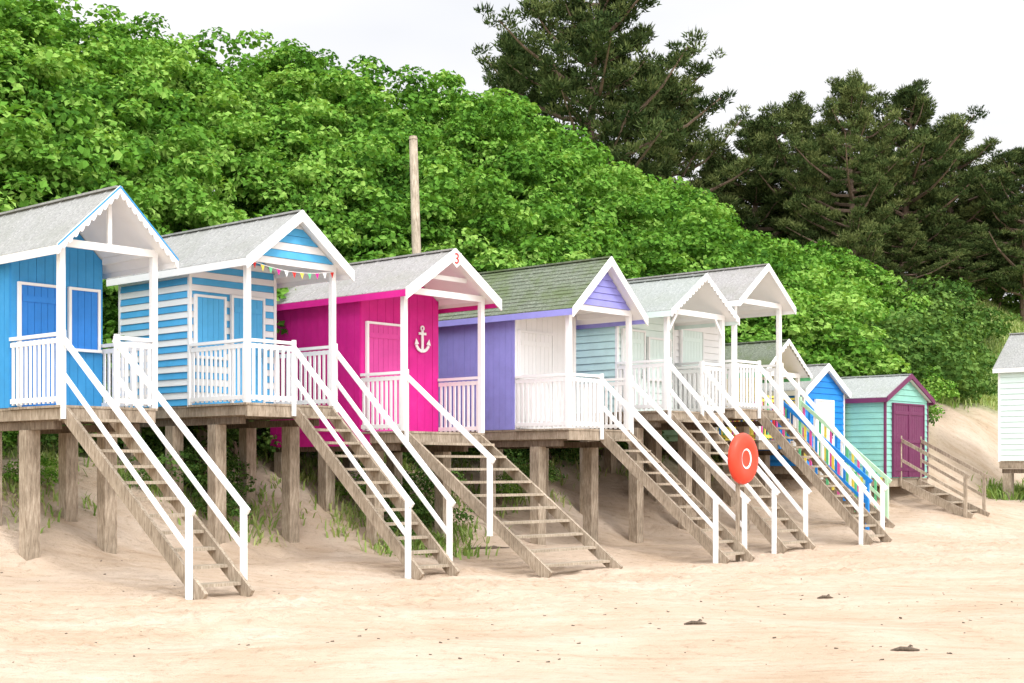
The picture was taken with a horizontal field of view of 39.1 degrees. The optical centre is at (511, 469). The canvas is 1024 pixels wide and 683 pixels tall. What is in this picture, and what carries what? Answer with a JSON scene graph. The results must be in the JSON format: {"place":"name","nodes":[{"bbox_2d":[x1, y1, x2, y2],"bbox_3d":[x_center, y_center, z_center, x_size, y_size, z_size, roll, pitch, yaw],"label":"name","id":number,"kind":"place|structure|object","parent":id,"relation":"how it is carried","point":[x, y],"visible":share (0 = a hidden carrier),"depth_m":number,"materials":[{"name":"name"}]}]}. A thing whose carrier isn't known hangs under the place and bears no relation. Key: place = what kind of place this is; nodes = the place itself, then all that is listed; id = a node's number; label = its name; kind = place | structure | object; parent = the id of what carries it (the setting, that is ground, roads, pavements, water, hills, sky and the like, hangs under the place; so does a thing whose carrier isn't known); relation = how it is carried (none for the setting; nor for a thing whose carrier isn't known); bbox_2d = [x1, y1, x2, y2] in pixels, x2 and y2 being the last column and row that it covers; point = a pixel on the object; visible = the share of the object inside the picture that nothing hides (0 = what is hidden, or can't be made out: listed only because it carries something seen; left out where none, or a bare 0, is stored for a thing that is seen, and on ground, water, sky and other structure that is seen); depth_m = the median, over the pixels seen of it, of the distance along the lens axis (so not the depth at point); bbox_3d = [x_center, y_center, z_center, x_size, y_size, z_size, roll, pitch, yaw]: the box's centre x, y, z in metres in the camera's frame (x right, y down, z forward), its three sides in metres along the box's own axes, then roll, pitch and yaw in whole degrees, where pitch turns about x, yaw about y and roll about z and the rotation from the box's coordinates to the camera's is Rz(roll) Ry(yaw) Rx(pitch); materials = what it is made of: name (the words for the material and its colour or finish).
{"place":"outdoors","nodes":[
{"label":"outdoors","id":0,"kind":"place"},
{"bbox_2d":[0,250,1023,682],"bbox_3d":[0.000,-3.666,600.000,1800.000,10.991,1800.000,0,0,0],"label":"ground","id":1,"kind":"structure","parent":0,"point":[934,574],"depth_m":18.55,"materials":[{"name":"sand"}]},
{"bbox_2d":[2,448,57,485],"bbox_3d":[-7.903,0.013,23.582,1.001,0.821,1.171,0,0,22],"label":"shrub","id":2,"kind":"object","parent":1,"relation":"on","point":[46,462],"visible":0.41,"depth_m":23.58,"materials":[{"name":"green plant"}]},
{"bbox_2d":[0,0,100,125],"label":"sycamore tree","id":3,"kind":"object","parent":1,"relation":"on","point":[13,11],"visible":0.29,"depth_m":31.12,"materials":[{"name":"green plant"}]},
{"bbox_2d":[0,101,101,211],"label":"sycamore tree","id":4,"kind":"object","parent":1,"relation":"on","point":[19,153],"visible":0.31,"depth_m":26.82,"materials":[{"name":"green plant"}]},
{"bbox_2d":[0,40,133,197],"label":"sycamore tree","id":5,"kind":"object","parent":1,"relation":"on","point":[38,65],"visible":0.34,"depth_m":29.47,"materials":[{"name":"green plant"}]},
{"bbox_2d":[0,109,175,294],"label":"sycamore tree","id":6,"kind":"object","parent":1,"relation":"on","point":[80,162],"visible":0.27,"depth_m":27.64,"materials":[{"name":"green plant"}]},
{"bbox_2d":[2,0,184,115],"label":"sycamore tree","id":7,"kind":"object","parent":1,"relation":"on","point":[101,30],"visible":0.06,"depth_m":35.18,"materials":[{"name":"green plant"}]},
{"bbox_2d":[0,13,194,142],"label":"sycamore tree","id":8,"kind":"object","parent":1,"relation":"on","point":[110,83],"visible":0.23,"depth_m":32.50,"materials":[{"name":"green plant"}]},
{"bbox_2d":[40,406,164,455],"bbox_3d":[-7.392,-0.726,25.813,2.137,1.517,2.863,0,0,35],"label":"shrub","id":9,"kind":"object","parent":1,"relation":"on","point":[52,437],"visible":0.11,"depth_m":25.91,"materials":[{"name":"green plant"}]},
{"bbox_2d":[102,283,120,402],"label":"sycamore tree","id":10,"kind":"object","parent":1,"relation":"on","point":[110,304],"visible":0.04,"depth_m":26.91,"materials":[{"name":"green plant"}]},
{"bbox_2d":[0,185,254,599],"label":"beach hut","id":11,"kind":"object","parent":1,"relation":"on","point":[61,259],"visible":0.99,"depth_m":21.38,"materials":[{"name":"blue wood"}]},
{"bbox_2d":[17,281,55,406],"bbox_3d":[-7.148,-1.888,21.849,0.060,1.875,0.750,0,0,42],"label":"door","id":12,"kind":"structure","parent":11,"relation":"in","point":[36,302],"depth_m":21.79,"materials":[{"name":"blue paint"}]},
{"bbox_2d":[19,77,245,232],"bbox_3d":[-9.078,-6.506,32.406,5.733,4.538,5.980,0,0,36],"label":"sycamore tree","id":13,"kind":"object","parent":1,"relation":"on","point":[153,116],"visible":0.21,"depth_m":31.34,"materials":[{"name":"green plant"}]},
{"bbox_2d":[102,212,172,402],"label":"sycamore tree","id":14,"kind":"object","parent":1,"relation":"on","point":[110,291],"visible":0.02,"depth_m":26.63,"materials":[{"name":"green plant"}]},
{"bbox_2d":[49,124,235,292],"bbox_3d":[-8.040,-4.793,30.679,5.046,5.122,4.742,0,0,-11],"label":"sycamore tree","id":15,"kind":"object","parent":1,"relation":"on","point":[199,202],"visible":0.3,"depth_m":29.82,"materials":[{"name":"green plant"}]},
{"bbox_2d":[123,445,207,486],"bbox_3d":[-5.910,0.030,25.167,1.549,0.953,1.583,0,0,24],"label":"shrub","id":16,"kind":"object","parent":1,"relation":"on","point":[186,453],"visible":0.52,"depth_m":24.87,"materials":[{"name":"green plant"}]},
{"bbox_2d":[78,36,255,154],"bbox_3d":[-9.215,-8.313,35.416,5.523,4.445,5.216,0,0,22],"label":"sycamore tree","id":17,"kind":"object","parent":1,"relation":"on","point":[170,67],"visible":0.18,"depth_m":34.67,"materials":[{"name":"green plant"}]},
{"bbox_2d":[95,11,248,106],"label":"sycamore tree","id":18,"kind":"object","parent":1,"relation":"on","point":[131,26],"visible":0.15,"depth_m":37.12,"materials":[{"name":"green plant"}]},
{"bbox_2d":[102,162,280,300],"bbox_3d":[-6.726,-4.517,31.798,5.099,4.257,5.662,0,0,36],"label":"sycamore tree","id":19,"kind":"object","parent":1,"relation":"on","point":[157,177],"visible":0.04,"depth_m":30.16,"materials":[{"name":"green plant"}]},
{"bbox_2d":[183,452,256,492],"bbox_3d":[-5.257,0.157,25.911,1.505,0.988,1.439,0,0,35],"label":"shrub","id":20,"kind":"object","parent":1,"relation":"on","point":[231,463],"visible":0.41,"depth_m":25.77,"materials":[{"name":"green plant"}]},
{"bbox_2d":[183,420,281,461],"bbox_3d":[-5.304,-0.670,27.630,2.153,1.564,2.644,0,0,18],"label":"shrub","id":21,"kind":"object","parent":1,"relation":"on","point":[267,440],"visible":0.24,"depth_m":27.32,"materials":[{"name":"green plant"}]},
{"bbox_2d":[154,88,332,212],"bbox_3d":[-6.836,-6.515,34.259,4.938,4.992,5.558,0,0,-25],"label":"sycamore tree","id":22,"kind":"object","parent":1,"relation":"on","point":[231,126],"visible":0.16,"depth_m":33.36,"materials":[{"name":"green plant"}]},
{"bbox_2d":[194,57,336,161],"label":"sycamore tree","id":23,"kind":"object","parent":1,"relation":"on","point":[288,88],"visible":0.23,"depth_m":36.64,"materials":[{"name":"green plant"}]},
{"bbox_2d":[185,26,359,136],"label":"sycamore tree","id":24,"kind":"object","parent":1,"relation":"on","point":[306,58],"visible":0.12,"depth_m":39.09,"materials":[{"name":"green plant"}]},
{"bbox_2d":[106,210,459,579],"bbox_3d":[-3.965,-1.169,24.342,6.896,6.301,2.280,0,0,42],"label":"beach hut","id":25,"kind":"object","parent":1,"relation":"on","point":[219,351],"visible":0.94,"depth_m":24.48,"materials":[{"name":"white wood"}]},
{"bbox_2d":[230,295,264,402],"bbox_3d":[-4.637,-2.082,25.309,0.083,1.925,0.730,0,0,42],"label":"door","id":26,"kind":"structure","parent":25,"relation":"in","point":[236,302],"depth_m":25.36,"materials":[{"name":"blue paint"}]},
{"bbox_2d":[218,152,380,262],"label":"sycamore tree","id":27,"kind":"object","parent":1,"relation":"on","point":[323,219],"visible":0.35,"depth_m":32.28,"materials":[{"name":"green plant"}]},
{"bbox_2d":[238,47,364,153],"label":"sycamore tree","id":28,"kind":"object","parent":1,"relation":"on","point":[269,55],"visible":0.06,"depth_m":39.88,"materials":[{"name":"green plant"}]},
{"bbox_2d":[211,97,409,233],"bbox_3d":[-4.936,-6.473,35.417,5.069,5.249,4.471,0,0,34],"label":"sycamore tree","id":29,"kind":"object","parent":1,"relation":"on","point":[332,152],"visible":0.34,"depth_m":34.23,"materials":[{"name":"green plant"}]},
{"bbox_2d":[246,67,422,177],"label":"sycamore tree","id":30,"kind":"object","parent":1,"relation":"on","point":[342,82],"visible":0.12,"depth_m":37.92,"materials":[{"name":"green plant"}]},
{"bbox_2d":[284,91,452,259],"bbox_3d":[-4.100,-7.232,37.368,5.000,5.086,5.053,0,0,30],"label":"sycamore tree","id":31,"kind":"object","parent":1,"relation":"on","point":[399,138],"visible":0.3,"depth_m":36.62,"materials":[{"name":"green plant"}]},
{"bbox_2d":[293,177,464,260],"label":"sycamore tree","id":32,"kind":"object","parent":1,"relation":"on","point":[376,226],"visible":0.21,"depth_m":33.54,"materials":[{"name":"green plant"}]},
{"bbox_2d":[336,91,471,179],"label":"sycamore tree","id":33,"kind":"object","parent":1,"relation":"on","point":[423,107],"visible":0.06,"depth_m":39.22,"materials":[{"name":"green plant"}]},
{"bbox_2d":[345,54,472,153],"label":"sycamore tree","id":34,"kind":"object","parent":1,"relation":"on","point":[366,71],"visible":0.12,"depth_m":42.00,"materials":[{"name":"green plant"}]},
{"bbox_2d":[409,135,420,456],"bbox_3d":[-2.108,-3.532,31.500,0.301,7.537,0.236,0,0,0],"label":"telegraph pole","id":35,"kind":"object","parent":1,"relation":"on","point":[415,204],"visible":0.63,"depth_m":31.42,"materials":[{"name":"brown wood"}]},
{"bbox_2d":[369,134,500,228],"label":"sycamore tree","id":36,"kind":"object","parent":1,"relation":"on","point":[454,155],"visible":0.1,"depth_m":37.56,"materials":[{"name":"green plant"}]},
{"bbox_2d":[402,457,469,500],"bbox_3d":[-1.575,0.226,28.482,1.338,1.069,1.844,0,0,-37],"label":"shrub","id":37,"kind":"object","parent":1,"relation":"on","point":[427,479],"visible":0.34,"depth_m":28.28,"materials":[{"name":"green plant"}]},
{"bbox_2d":[270,248,622,577],"bbox_3d":[-1.399,-1.075,25.943,7.137,5.730,2.420,0,0,42],"label":"beach hut","id":38,"kind":"object","parent":1,"relation":"on","point":[389,310],"visible":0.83,"depth_m":26.11,"materials":[{"name":"pink wood"}]},
{"bbox_2d":[365,321,399,430],"bbox_3d":[-2.303,-1.688,26.192,0.060,1.975,0.930,0,0,42],"label":"door","id":39,"kind":"structure","parent":38,"relation":"in","point":[382,340],"depth_m":26.13,"materials":[{"name":"pink paint"}]},
{"bbox_2d":[387,68,506,170],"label":"sycamore tree","id":40,"kind":"object","parent":1,"relation":"on","point":[446,79],"visible":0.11,"depth_m":42.31,"materials":[{"name":"green plant"}]},
{"bbox_2d":[348,155,556,272],"bbox_3d":[-1.715,-5.138,36.396,5.322,5.567,5.279,0,0,32],"label":"sycamore tree","id":41,"kind":"object","parent":1,"relation":"on","point":[488,219],"visible":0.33,"depth_m":35.25,"materials":[{"name":"green plant"}]},
{"bbox_2d":[427,94,557,201],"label":"sycamore tree","id":42,"kind":"object","parent":1,"relation":"on","point":[461,129],"visible":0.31,"depth_m":40.57,"materials":[{"name":"green plant"}]},
{"bbox_2d":[423,137,578,253],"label":"sycamore tree","id":43,"kind":"object","parent":1,"relation":"on","point":[530,166],"visible":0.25,"depth_m":39.09,"materials":[{"name":"green plant"}]},
{"bbox_2d":[411,201,601,271],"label":"sycamore tree","id":44,"kind":"object","parent":1,"relation":"on","point":[555,214],"visible":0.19,"depth_m":36.69,"materials":[{"name":"green plant"}]},
{"bbox_2d":[436,88,587,164],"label":"sycamore tree","id":45,"kind":"object","parent":1,"relation":"on","point":[487,97],"visible":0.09,"depth_m":44.59,"materials":[{"name":"green plant"}]},
{"bbox_2d":[2,289,1023,559],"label":"dune grass","id":46,"kind":"structure","parent":1,"relation":"on","point":[992,489],"depth_m":26.95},
{"bbox_2d":[480,30,559,118],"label":"pine tree","id":47,"kind":"object","parent":1,"relation":"on","point":[506,35],"visible":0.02,"depth_m":63.51,"materials":[{"name":"green plant"}]},
{"bbox_2d":[471,233,590,270],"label":"sycamore tree","id":48,"kind":"object","parent":1,"relation":"on","point":[547,240],"visible":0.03,"depth_m":34.54,"materials":[{"name":"green plant"}]},
{"bbox_2d":[463,98,613,199],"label":"sycamore tree","id":49,"kind":"object","parent":1,"relation":"on","point":[530,109],"visible":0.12,"depth_m":42.74,"materials":[{"name":"green plant"}]},
{"bbox_2d":[500,150,650,261],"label":"sycamore tree","id":50,"kind":"object","parent":1,"relation":"on","point":[564,161],"visible":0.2,"depth_m":40.54,"materials":[{"name":"green plant"}]},
{"bbox_2d":[514,218,646,277],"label":"sycamore tree","id":51,"kind":"object","parent":1,"relation":"on","point":[615,237],"visible":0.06,"depth_m":38.95,"materials":[{"name":"green plant"}]},
{"bbox_2d":[536,122,628,195],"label":"sycamore tree","id":52,"kind":"object","parent":1,"relation":"on","point":[574,136],"visible":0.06,"depth_m":45.43,"materials":[{"name":"green plant"}]},
{"bbox_2d":[523,150,664,250],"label":"sycamore tree","id":53,"kind":"object","parent":1,"relation":"on","point":[606,200],"visible":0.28,"depth_m":41.69,"materials":[{"name":"green plant"}]},
{"bbox_2d":[548,241,640,278],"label":"sycamore tree","id":54,"kind":"object","parent":1,"relation":"on","point":[563,248],"visible":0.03,"depth_m":36.23,"materials":[{"name":"green plant"}]},
{"bbox_2d":[435,256,754,563],"bbox_3d":[1.379,-1.052,28.161,6.763,6.116,2.320,0,0,42],"label":"beach hut","id":55,"kind":"object","parent":1,"relation":"on","point":[533,386],"visible":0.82,"depth_m":28.17,"materials":[{"name":"white wood"}]},
{"bbox_2d":[518,330,553,428],"bbox_3d":[0.479,-1.772,28.494,0.060,1.925,1.040,0,0,42],"label":"door","id":56,"kind":"structure","parent":55,"relation":"in","point":[535,349],"depth_m":28.46,"materials":[{"name":"white paint"}]},
{"bbox_2d":[471,0,737,193],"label":"pine tree","id":57,"kind":"object","parent":1,"relation":"on","point":[621,111],"visible":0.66,"depth_m":56.12,"materials":[{"name":"green plant"}]},
{"bbox_2d":[591,222,712,277],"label":"sycamore tree","id":58,"kind":"object","parent":1,"relation":"on","point":[651,261],"visible":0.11,"depth_m":39.56,"materials":[{"name":"green plant"}]},
{"bbox_2d":[626,175,720,213],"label":"sycamore tree","id":59,"kind":"object","parent":1,"relation":"on","point":[683,189],"visible":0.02,"depth_m":49.99,"materials":[{"name":"green plant"}]},
{"bbox_2d":[613,200,745,319],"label":"sycamore tree","id":60,"kind":"object","parent":1,"relation":"on","point":[689,247],"visible":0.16,"depth_m":40.96,"materials":[{"name":"green plant"}]},
{"bbox_2d":[596,72,773,207],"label":"pine tree","id":61,"kind":"object","parent":1,"relation":"on","point":[693,150],"visible":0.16,"depth_m":61.08,"materials":[{"name":"green plant"}]},
{"bbox_2d":[576,273,815,553],"bbox_3d":[3.455,-1.087,30.488,6.600,6.006,2.460,0,0,42],"label":"beach hut","id":62,"kind":"object","parent":1,"relation":"on","point":[669,305],"visible":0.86,"depth_m":30.16,"materials":[{"name":"white wood"}]},
{"bbox_2d":[621,328,645,410],"bbox_3d":[2.593,-2.113,30.593,0.083,1.745,0.790,0,0,42],"label":"door","id":63,"kind":"structure","parent":62,"relation":"in","point":[638,336],"depth_m":30.66,"materials":[{"name":"green paint"}]},
{"bbox_2d":[662,188,786,277],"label":"sycamore tree","id":64,"kind":"object","parent":1,"relation":"on","point":[707,211],"visible":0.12,"depth_m":44.20,"materials":[{"name":"green plant"}]},
{"bbox_2d":[728,433,757,561],"bbox_3d":[4.276,0.654,26.745,0.255,2.691,0.900,0,0,42],"label":"lifebuoy housing","id":65,"kind":"object","parent":1,"relation":"on","point":[743,458],"visible":1,"depth_m":26.67,"materials":[{"name":"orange plastic"}]},
{"bbox_2d":[604,263,892,544],"bbox_3d":[5.012,-1.323,31.997,6.601,6.373,2.270,0,0,42],"label":"beach hut","id":66,"kind":"object","parent":1,"relation":"on","point":[751,291],"visible":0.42,"depth_m":31.58,"materials":[{"name":"white wood"}]},
{"bbox_2d":[679,329,703,369],"bbox_3d":[4.057,-2.263,32.446,0.060,1.825,0.890,0,0,42],"label":"door","id":67,"kind":"structure","parent":66,"relation":"in","point":[691,341],"depth_m":32.40,"materials":[{"name":"green paint"}]},
{"bbox_2d":[722,224,823,292],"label":"sycamore tree","id":68,"kind":"object","parent":1,"relation":"on","point":[768,245],"visible":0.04,"depth_m":46.23,"materials":[{"name":"green plant"}]},
{"bbox_2d":[700,103,847,256],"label":"pine tree","id":69,"kind":"object","parent":1,"relation":"on","point":[755,195],"visible":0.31,"depth_m":62.82,"materials":[{"name":"green plant"}]},
{"bbox_2d":[662,339,894,529],"bbox_3d":[6.124,-0.721,34.341,5.691,4.739,2.090,0,0,42],"label":"beach hut","id":70,"kind":"object","parent":1,"relation":"on","point":[795,367],"visible":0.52,"depth_m":34.05,"materials":[{"name":"white wood"}]},
{"bbox_2d":[727,293,843,369],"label":"sycamore tree","id":71,"kind":"object","parent":1,"relation":"on","point":[796,332],"visible":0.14,"depth_m":39.85,"materials":[{"name":"green plant"}]},
{"bbox_2d":[722,90,875,255],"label":"pine tree","id":72,"kind":"object","parent":1,"relation":"on","point":[797,112],"visible":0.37,"depth_m":62.66,"materials":[{"name":"green plant"}]},
{"bbox_2d":[758,363,850,482],"bbox_3d":[6.927,-1.015,36.636,2.584,3.269,2.210,0,0,42],"label":"beach hut","id":73,"kind":"object","parent":1,"relation":"on","point":[825,389],"visible":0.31,"depth_m":35.76,"materials":[{"name":"blue wood"}]},
{"bbox_2d":[814,399,833,464],"bbox_3d":[7.770,-0.933,35.778,0.083,1.625,0.890,0,0,42],"label":"door","id":74,"kind":"structure","parent":73,"relation":"in","point":[826,406],"depth_m":35.84,"materials":[{"name":"white paint"}]},
{"bbox_2d":[776,263,836,352],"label":"sycamore tree","id":75,"kind":"object","parent":1,"relation":"on","point":[800,281],"visible":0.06,"depth_m":44.08,"materials":[{"name":"green plant"}]},
{"bbox_2d":[725,285,911,376],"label":"sycamore tree","id":76,"kind":"object","parent":1,"relation":"on","point":[839,325],"visible":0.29,"depth_m":40.95,"materials":[{"name":"green plant"}]},
{"bbox_2d":[779,265,900,372],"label":"sycamore tree","id":77,"kind":"object","parent":1,"relation":"on","point":[856,315],"visible":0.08,"depth_m":44.94,"materials":[{"name":"green plant"}]},
{"bbox_2d":[783,245,897,329],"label":"sycamore tree","id":78,"kind":"object","parent":1,"relation":"on","point":[799,261],"visible":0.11,"depth_m":48.94,"materials":[{"name":"green plant"}]},
{"bbox_2d":[810,253,883,301],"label":"sycamore tree","id":79,"kind":"object","parent":1,"relation":"on","point":[847,264],"visible":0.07,"depth_m":52.61,"materials":[{"name":"green plant"}]},
{"bbox_2d":[774,67,930,270],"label":"pine tree","id":80,"kind":"object","parent":1,"relation":"on","point":[873,155],"visible":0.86,"depth_m":59.07,"materials":[{"name":"green plant"}]},
{"bbox_2d":[809,325,927,382],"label":"shrub","id":81,"kind":"object","parent":1,"relation":"on","point":[900,349],"visible":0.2,"depth_m":42.11,"materials":[{"name":"green plant"}]},
{"bbox_2d":[824,330,943,381],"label":"shrub","id":82,"kind":"object","parent":1,"relation":"on","point":[919,355],"visible":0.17,"depth_m":42.61,"materials":[{"name":"green plant"}]},
{"bbox_2d":[841,257,933,321],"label":"sycamore tree","id":83,"kind":"object","parent":1,"relation":"on","point":[879,274],"visible":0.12,"depth_m":53.87,"materials":[{"name":"green plant"}]},
{"bbox_2d":[829,78,989,280],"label":"pine tree","id":84,"kind":"object","parent":1,"relation":"on","point":[915,101],"visible":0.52,"depth_m":60.58,"materials":[{"name":"green plant"}]},
{"bbox_2d":[843,323,975,382],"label":"shrub","id":85,"kind":"object","parent":1,"relation":"on","point":[912,333],"visible":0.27,"depth_m":43.87,"materials":[{"name":"green plant"}]},
{"bbox_2d":[863,308,955,370],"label":"shrub","id":86,"kind":"object","parent":1,"relation":"on","point":[900,317],"visible":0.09,"depth_m":47.05,"materials":[{"name":"green plant"}]},
{"bbox_2d":[850,214,970,306],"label":"pine tree","id":87,"kind":"object","parent":1,"relation":"on","point":[909,247],"visible":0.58,"depth_m":59.28,"materials":[{"name":"green plant"}]},
{"bbox_2d":[840,374,989,518],"bbox_3d":[9.806,-0.496,37.119,4.671,3.928,2.600,0,0,42],"label":"beach hut","id":88,"kind":"object","parent":1,"relation":"on","point":[891,428],"visible":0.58,"depth_m":36.45,"materials":[{"name":"teal wood"}]},
{"bbox_2d":[892,403,924,476],"bbox_3d":[10.148,-0.758,36.811,0.083,1.875,1.690,0,0,42],"label":"door","id":89,"kind":"structure","parent":88,"relation":"in","point":[908,420],"depth_m":36.75,"materials":[{"name":"paint"}]},
{"bbox_2d":[878,273,965,342],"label":"shrub","id":90,"kind":"object","parent":1,"relation":"on","point":[947,306],"visible":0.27,"depth_m":54.82,"materials":[{"name":"green plant"}]},
{"bbox_2d":[914,366,959,402],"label":"shrub","id":91,"kind":"object","parent":1,"relation":"on","point":[938,383],"visible":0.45,"depth_m":42.42,"materials":[{"name":"green plant"}]},
{"bbox_2d":[898,330,978,390],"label":"shrub","id":92,"kind":"object","parent":1,"relation":"on","point":[966,385],"visible":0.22,"depth_m":44.87,"materials":[{"name":"green plant"}]},
{"bbox_2d":[893,327,988,398],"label":"shrub","id":93,"kind":"object","parent":1,"relation":"on","point":[979,382],"visible":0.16,"depth_m":46.26,"materials":[{"name":"green plant"}]},
{"bbox_2d":[888,311,995,369],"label":"shrub","id":94,"kind":"object","parent":1,"relation":"on","point":[973,330],"visible":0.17,"depth_m":51.74,"materials":[{"name":"green plant"}]},
{"bbox_2d":[898,276,996,328],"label":"shrub","id":95,"kind":"object","parent":1,"relation":"on","point":[958,286],"visible":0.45,"depth_m":56.92,"materials":[{"name":"green plant"}]},
{"bbox_2d":[928,313,994,363],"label":"shrub","id":96,"kind":"object","parent":1,"relation":"on","point":[978,345],"visible":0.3,"depth_m":53.14,"materials":[{"name":"green plant"}]},
{"bbox_2d":[902,112,1021,290],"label":"pine tree","id":97,"kind":"object","parent":1,"relation":"on","point":[989,144],"visible":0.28,"depth_m":62.81,"materials":[{"name":"green plant"}]},
{"bbox_2d":[917,217,1015,308],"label":"pine tree","id":98,"kind":"object","parent":1,"relation":"on","point":[955,232],"visible":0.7,"depth_m":60.62,"materials":[{"name":"green plant"}]},
{"bbox_2d":[936,146,1023,321],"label":"pine tree","id":99,"kind":"object","parent":1,"relation":"on","point":[1009,186],"visible":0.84,"depth_m":61.15,"materials":[{"name":"green plant"}]},
{"bbox_2d":[950,306,1022,339],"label":"shrub","id":100,"kind":"object","parent":1,"relation":"on","point":[997,330],"visible":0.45,"depth_m":57.22,"materials":[{"name":"green plant"}]},
{"bbox_2d":[993,332,1023,499],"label":"beach hut","id":101,"kind":"object","parent":1,"relation":"on","point":[1008,367],"visible":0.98,"depth_m":38.83,"materials":[{"name":"white wood"}]},
{"bbox_2d":[18,0,1023,302],"label":"sky","id":102,"kind":"structure","parent":0,"point":[970,52],"materials":[{"name":"white"}]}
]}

